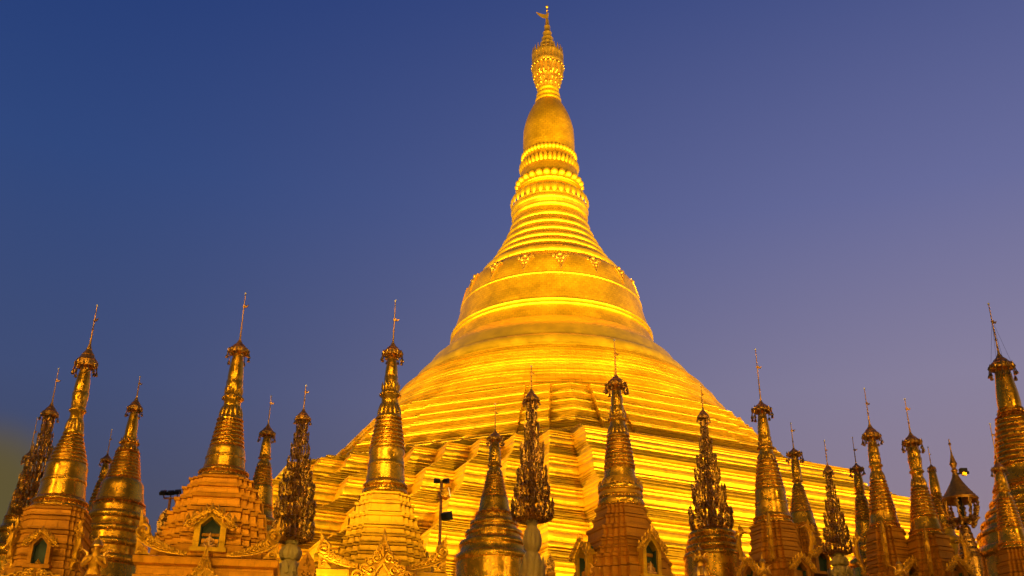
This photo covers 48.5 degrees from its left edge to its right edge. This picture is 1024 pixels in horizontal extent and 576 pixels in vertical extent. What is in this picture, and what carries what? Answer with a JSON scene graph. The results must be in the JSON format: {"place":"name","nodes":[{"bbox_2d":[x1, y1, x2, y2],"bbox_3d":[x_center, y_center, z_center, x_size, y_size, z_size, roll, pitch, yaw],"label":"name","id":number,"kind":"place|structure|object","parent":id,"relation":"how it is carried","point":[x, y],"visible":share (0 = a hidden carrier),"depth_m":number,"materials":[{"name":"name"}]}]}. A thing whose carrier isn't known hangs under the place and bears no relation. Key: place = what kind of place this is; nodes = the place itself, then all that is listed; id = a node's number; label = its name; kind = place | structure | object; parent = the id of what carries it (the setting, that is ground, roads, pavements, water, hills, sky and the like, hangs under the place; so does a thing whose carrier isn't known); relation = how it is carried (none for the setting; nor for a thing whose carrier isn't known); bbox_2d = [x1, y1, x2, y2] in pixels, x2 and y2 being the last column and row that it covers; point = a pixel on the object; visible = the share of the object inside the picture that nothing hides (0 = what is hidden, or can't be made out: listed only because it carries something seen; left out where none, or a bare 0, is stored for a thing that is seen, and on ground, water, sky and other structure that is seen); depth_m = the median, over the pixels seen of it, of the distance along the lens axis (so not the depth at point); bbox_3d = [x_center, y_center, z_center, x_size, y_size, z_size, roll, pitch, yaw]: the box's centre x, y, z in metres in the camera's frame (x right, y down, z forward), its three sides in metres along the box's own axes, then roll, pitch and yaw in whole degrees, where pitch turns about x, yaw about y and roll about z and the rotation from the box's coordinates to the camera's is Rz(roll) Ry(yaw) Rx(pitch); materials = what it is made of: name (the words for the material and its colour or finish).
{"place":"outdoors","nodes":[
{"label":"outdoors","id":0,"kind":"place"},
{"bbox_2d":[0,0,1023,552],"label":"sky","id":1,"kind":"structure","parent":0,"point":[832,191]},
{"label":"paved terrace","id":2,"kind":"structure","parent":0,"visible":0},
{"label":"plinth wall","id":3,"kind":"object","parent":2,"relation":"on","visible":0},
{"bbox_2d":[0,417,37,570],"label":"stupa","id":4,"kind":"object","parent":3,"relation":"on","point":[9,519],"visible":0.34,"depth_m":40.34,"materials":[{"name":"brown metal"}]},
{"bbox_2d":[10,368,60,515],"bbox_3d":[-15.844,7.872,37.178,1.403,11.374,1.392,0,-27,0],"label":"ornament tree","id":5,"kind":"object","parent":3,"relation":"on","point":[49,414],"visible":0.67,"depth_m":37.99,"materials":[{"name":"brown metal"}]},
{"bbox_2d":[0,304,98,575],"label":"stupa","id":6,"kind":"object","parent":3,"relation":"on","point":[49,534],"visible":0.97,"depth_m":28.65,"materials":[{"name":"brown metal"}]},
{"bbox_2d":[79,531,113,575],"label":"guardian statue","id":7,"kind":"object","parent":3,"relation":"on","point":[95,560],"visible":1,"depth_m":26.73,"materials":[{"name":"paint"}]},
{"bbox_2d":[87,429,111,510],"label":"stupa","id":8,"kind":"object","parent":3,"relation":"on","point":[106,460],"visible":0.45,"depth_m":46.43,"materials":[{"name":"brown metal"}]},
{"bbox_2d":[89,376,148,575],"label":"stupa","id":9,"kind":"object","parent":3,"relation":"on","point":[117,505],"visible":0.85,"depth_m":34.99,"materials":[{"name":"brown metal"}]},
{"bbox_2d":[155,508,167,537],"bbox_3d":[-9.923,8.580,31.506,0.420,5.032,0.360,7,-28,-13],"label":"leaf finial","id":10,"kind":"object","parent":3,"relation":"on","point":[162,519],"visible":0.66,"depth_m":32.38,"materials":[{"name":"brown metal"}]},
{"bbox_2d":[159,489,181,509],"bbox_3d":[-10.599,9.076,33.938,0.628,6.336,0.429,0,-27,0],"label":"lamp pole","id":11,"kind":"object","parent":3,"relation":"on","point":[177,492],"visible":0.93,"depth_m":35.22,"materials":[{"name":"black metal"}]},
{"bbox_2d":[132,292,280,575],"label":"stupa","id":12,"kind":"object","parent":3,"relation":"on","point":[220,501],"visible":1,"depth_m":27.35,"materials":[{"name":"brown metal"}]},
{"bbox_2d":[201,532,215,546],"bbox_3d":[-7.137,5.961,26.852,0.365,0.391,0.365,4,-27,-8],"label":"seated statue","id":13,"kind":"object","parent":12,"relation":"in","point":[209,539],"visible":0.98,"depth_m":26.79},
{"bbox_2d":[253,395,281,553],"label":"stupa","id":14,"kind":"object","parent":3,"relation":"on","point":[262,479],"visible":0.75,"depth_m":42.09,"materials":[{"name":"brown metal"}]},
{"bbox_2d":[271,385,316,575],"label":"ornament tree","id":15,"kind":"object","parent":3,"relation":"on","point":[291,539],"visible":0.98,"depth_m":33.88,"materials":[{"name":"brown metal"}]},
{"bbox_2d":[297,552,315,575],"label":"leaf finial","id":16,"kind":"object","parent":3,"relation":"on","point":[306,566],"visible":1,"depth_m":31.92,"materials":[{"name":"gold metal"}]},
{"bbox_2d":[316,300,447,575],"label":"stupa","id":17,"kind":"object","parent":3,"relation":"on","point":[382,536],"visible":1,"depth_m":29.46,"materials":[{"name":"brown metal"}]},
{"bbox_2d":[434,478,452,566],"bbox_3d":[-2.226,9.410,35.478,0.676,7.181,0.469,0,-27,0],"label":"lamp pole","id":18,"kind":"object","parent":3,"relation":"on","point":[444,494],"visible":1,"depth_m":36.65,"materials":[{"name":"black metal"}]},
{"bbox_2d":[454,403,525,575],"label":"stupa","id":19,"kind":"object","parent":3,"relation":"on","point":[491,544],"visible":0.98,"depth_m":41.45,"materials":[{"name":"brown metal"}]},
{"bbox_2d":[510,365,554,575],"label":"ornament tree","id":20,"kind":"object","parent":3,"relation":"on","point":[532,564],"visible":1,"depth_m":34.65,"materials":[{"name":"brown metal"}]},
{"bbox_2d":[545,554,555,575],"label":"leaf finial","id":21,"kind":"object","parent":3,"relation":"on","point":[550,566],"visible":1,"depth_m":32.82,"materials":[{"name":"brown metal"}]},
{"bbox_2d":[590,552,599,573],"bbox_3d":[2.294,8.785,30.199,0.690,3.563,0.690,5,-27,-9],"label":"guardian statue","id":22,"kind":"object","parent":3,"relation":"on","point":[594,561],"visible":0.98,"depth_m":30.81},
{"bbox_2d":[569,339,674,575],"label":"stupa","id":23,"kind":"object","parent":3,"relation":"on","point":[623,537],"visible":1,"depth_m":31.65,"materials":[{"name":"brown metal"}]},
{"bbox_2d":[647,561,656,573],"bbox_3d":[3.725,7.523,30.541,0.346,0.370,0.346,13,-30,-24],"label":"seated statue","id":24,"kind":"object","parent":23,"relation":"in","point":[650,569],"visible":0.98,"depth_m":30.49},
{"bbox_2d":[272,5,978,575],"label":"pagoda","id":25,"kind":"object","parent":3,"relation":"on","point":[552,299],"visible":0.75,"depth_m":98.17,"materials":[{"name":"gold metal"}]},
{"bbox_2d":[692,542,707,575],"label":"guardian statue","id":26,"kind":"object","parent":3,"relation":"on","point":[699,568],"visible":1,"depth_m":33.40,"materials":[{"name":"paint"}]},
{"bbox_2d":[683,385,744,575],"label":"ornament tree","id":27,"kind":"object","parent":3,"relation":"on","point":[717,543],"visible":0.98,"depth_m":35.60,"materials":[{"name":"brown metal"}]},
{"bbox_2d":[753,554,771,575],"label":"guardian statue","id":28,"kind":"object","parent":3,"relation":"on","point":[763,570],"visible":1,"depth_m":31.07,"materials":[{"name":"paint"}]},
{"bbox_2d":[734,349,817,575],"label":"stupa","id":29,"kind":"object","parent":3,"relation":"on","point":[774,537],"visible":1,"depth_m":33.15,"materials":[{"name":"brown metal"}]},
{"bbox_2d":[786,422,833,575],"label":"stupa","id":30,"kind":"object","parent":3,"relation":"on","point":[800,512],"visible":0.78,"depth_m":41.98,"materials":[{"name":"brown metal"}]},
{"bbox_2d":[822,440,853,575],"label":"ornament tree","id":31,"kind":"object","parent":3,"relation":"on","point":[839,561],"visible":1,"depth_m":36.75,"materials":[{"name":"brown metal"}]},
{"bbox_2d":[848,437,869,575],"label":"stupa","id":32,"kind":"object","parent":3,"relation":"on","point":[862,517],"visible":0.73,"depth_m":44.46,"materials":[{"name":"brown metal"}]},
{"bbox_2d":[852,388,918,575],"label":"stupa","id":33,"kind":"object","parent":3,"relation":"on","point":[886,542],"visible":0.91,"depth_m":34.31,"materials":[{"name":"brown metal"}]},
{"bbox_2d":[890,557,907,575],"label":"guardian statue","id":34,"kind":"object","parent":3,"relation":"on","point":[899,571],"visible":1,"depth_m":31.53,"materials":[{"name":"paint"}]},
{"bbox_2d":[901,398,973,575],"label":"stupa","id":35,"kind":"object","parent":3,"relation":"on","point":[931,551],"visible":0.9,"depth_m":33.70,"materials":[{"name":"brown metal"}]},
{"bbox_2d":[927,447,958,556],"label":"stupa","id":36,"kind":"object","parent":3,"relation":"on","point":[935,492],"visible":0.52,"depth_m":43.69,"materials":[{"name":"brown metal"}]},
{"bbox_2d":[940,439,987,575],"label":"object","id":37,"kind":"object","parent":3,"relation":"on","point":[959,494],"visible":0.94,"depth_m":35.69,"materials":[{"name":"brown metal"}]},
{"bbox_2d":[976,303,1023,575],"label":"stupa","id":38,"kind":"object","parent":3,"relation":"on","point":[1009,433],"visible":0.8,"depth_m":37.52,"materials":[{"name":"brown metal"}]},
{"bbox_2d":[989,423,1023,575],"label":"stupa","id":39,"kind":"object","parent":3,"relation":"on","point":[1010,552],"visible":1,"depth_m":31.23,"materials":[{"name":"brown metal"}]}
]}

